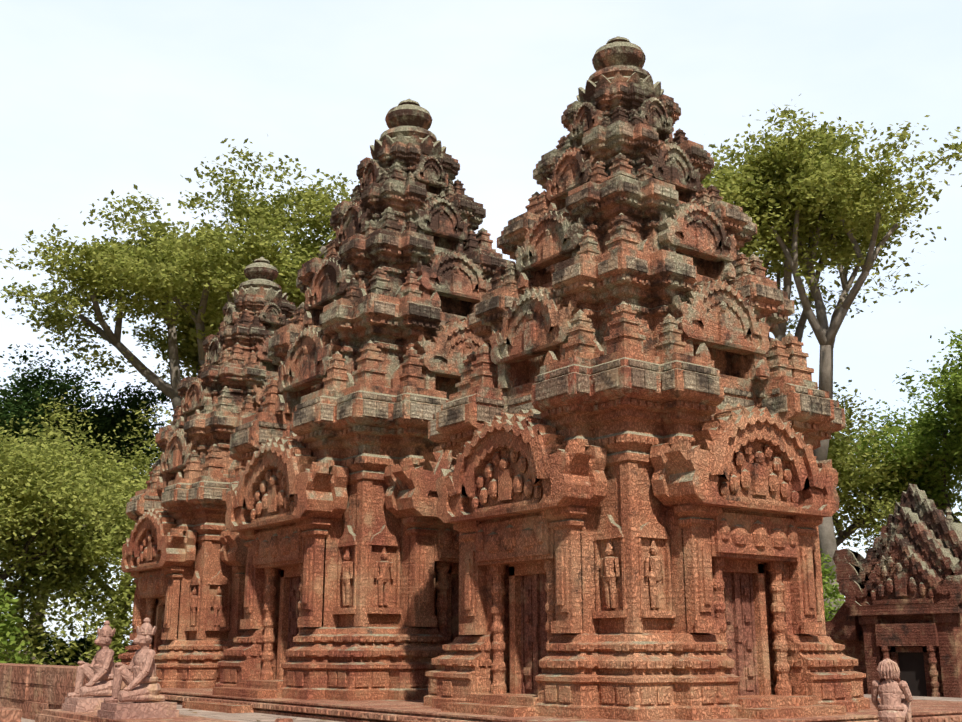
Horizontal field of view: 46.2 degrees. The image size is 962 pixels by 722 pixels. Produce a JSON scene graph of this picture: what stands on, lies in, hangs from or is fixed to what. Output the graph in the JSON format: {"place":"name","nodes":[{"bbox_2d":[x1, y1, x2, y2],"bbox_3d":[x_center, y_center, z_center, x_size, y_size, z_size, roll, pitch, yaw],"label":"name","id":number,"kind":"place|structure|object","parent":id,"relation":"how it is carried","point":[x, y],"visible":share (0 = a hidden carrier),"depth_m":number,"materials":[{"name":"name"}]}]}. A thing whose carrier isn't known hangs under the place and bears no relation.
{"place":"outdoors","nodes":[
{"label":"outdoors","id":0,"kind":"place"},
{"bbox_2d":[0,339,172,664],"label":"tree","id":1,"kind":"object","parent":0,"point":[32,390],"depth_m":48.37,"materials":[{"name":"green plant"}]},
{"bbox_2d":[0,134,359,413],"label":"tree","id":2,"kind":"object","parent":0,"point":[152,269],"depth_m":45.41,"materials":[{"name":"green plant"}]},
{"bbox_2d":[0,0,961,650],"label":"sky","id":3,"kind":"structure","parent":0,"point":[98,97],"materials":[{"name":"white"}]},
{"bbox_2d":[701,93,961,617],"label":"tree","id":4,"kind":"object","parent":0,"point":[818,176],"depth_m":36.13,"materials":[{"name":"green plant"}]},
{"label":"ground","id":5,"kind":"structure","parent":0,"visible":0},
{"bbox_2d":[0,579,31,663],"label":"shrubs","id":6,"kind":"object","parent":5,"relation":"on","point":[7,628],"visible":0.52,"depth_m":26.12,"materials":[{"name":"green plant"}]},
{"bbox_2d":[0,627,132,665],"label":"undergrowth shrubs","id":7,"kind":"object","parent":5,"relation":"on","point":[71,660],"depth_m":39.12,"materials":[{"name":"green plant"}]},
{"bbox_2d":[0,505,135,666],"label":"tall shrubs","id":8,"kind":"object","parent":5,"relation":"on","point":[79,586],"visible":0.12,"depth_m":31.25,"materials":[{"name":"green plant"}]},
{"bbox_2d":[0,423,148,609],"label":"tree","id":9,"kind":"object","parent":5,"relation":"on","point":[65,523],"depth_m":30.42,"materials":[{"name":"green plant"}]},
{"bbox_2d":[0,386,171,662],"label":"tree","id":10,"kind":"object","parent":5,"relation":"on","point":[99,460],"depth_m":37.27,"materials":[{"name":"green plant"}]},
{"bbox_2d":[21,694,961,721],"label":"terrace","id":11,"kind":"structure","parent":5,"relation":"on","point":[249,717],"depth_m":13.95,"materials":[{"name":"stone"}]},
{"bbox_2d":[0,663,132,721],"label":"stone wall","id":12,"kind":"structure","parent":11,"relation":"on","point":[28,691],"depth_m":13.24,"materials":[{"name":"stone"}]},
{"bbox_2d":[8,709,237,721],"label":"guardian base wall","id":13,"kind":"structure","parent":11,"relation":"on","point":[53,715],"depth_m":10.17,"materials":[{"name":"stone"}]},
{"bbox_2d":[61,621,118,711],"bbox_3d":[-3.727,2.988,11.077,0.570,0.852,0.446,10,-18,-35],"label":"guardian statue","id":14,"kind":"object","parent":13,"relation":"on","point":[97,688],"visible":0.94,"depth_m":10.96,"materials":[{"name":"pink stone"}]},
{"bbox_2d":[97,618,178,719],"bbox_3d":[-3.011,2.713,10.000,0.570,0.852,0.446,10,-18,-35],"label":"guardian statue","id":15,"kind":"object","parent":13,"relation":"on","point":[138,697],"visible":1,"depth_m":9.88,"materials":[{"name":"pink stone"}]},
{"bbox_2d":[118,257,295,688],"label":"tower","id":16,"kind":"structure","parent":11,"relation":"on","point":[184,556],"depth_m":20.13,"materials":[{"name":"red stone"}]},
{"bbox_2d":[275,718,292,721],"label":"fallen stones","id":17,"kind":"object","parent":11,"relation":"on","point":[284,720],"visible":0.19,"depth_m":12.71,"materials":[{"name":"stone"}]},
{"bbox_2d":[182,99,514,712],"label":"tower","id":18,"kind":"structure","parent":11,"relation":"on","point":[351,544],"depth_m":16.04,"materials":[{"name":"red stone"}]},
{"bbox_2d":[159,688,961,721],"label":"temple platform","id":19,"kind":"structure","parent":11,"relation":"on","point":[401,710],"depth_m":12.50,"materials":[{"name":"stone"}]},
{"bbox_2d":[401,36,869,721],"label":"tower","id":20,"kind":"structure","parent":19,"relation":"on","point":[637,418],"depth_m":11.88,"materials":[{"name":"red stone"}]},
{"bbox_2d":[871,658,912,721],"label":"guardian statue","id":21,"kind":"object","parent":11,"relation":"on","point":[896,698],"visible":1,"depth_m":10.22,"materials":[{"name":"pink stone"}]},
{"bbox_2d":[820,548,844,621],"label":"tall shrubs","id":22,"kind":"object","parent":5,"relation":"on","point":[830,596],"depth_m":32.08,"materials":[{"name":"green plant"}]},
{"bbox_2d":[818,367,961,553],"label":"tree","id":23,"kind":"object","parent":5,"relation":"on","point":[836,456],"depth_m":40.98,"materials":[{"name":"green plant"}]},
{"bbox_2d":[825,484,961,697],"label":"library","id":24,"kind":"structure","parent":5,"relation":"on","point":[900,587],"depth_m":22.29,"materials":[{"name":"stone"}]},
{"bbox_2d":[898,652,926,696],"bbox_3d":[8.409,6.320,21.857,0.012,1.300,0.600,10,-18,-35],"label":"doorway","id":25,"kind":"structure","parent":24,"relation":"in","point":[911,664],"depth_m":21.91,"materials":[{"name":"black"}]},
{"bbox_2d":[838,327,961,539],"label":"tree","id":26,"kind":"object","parent":5,"relation":"on","point":[949,417],"depth_m":40.64,"materials":[{"name":"green plant"}]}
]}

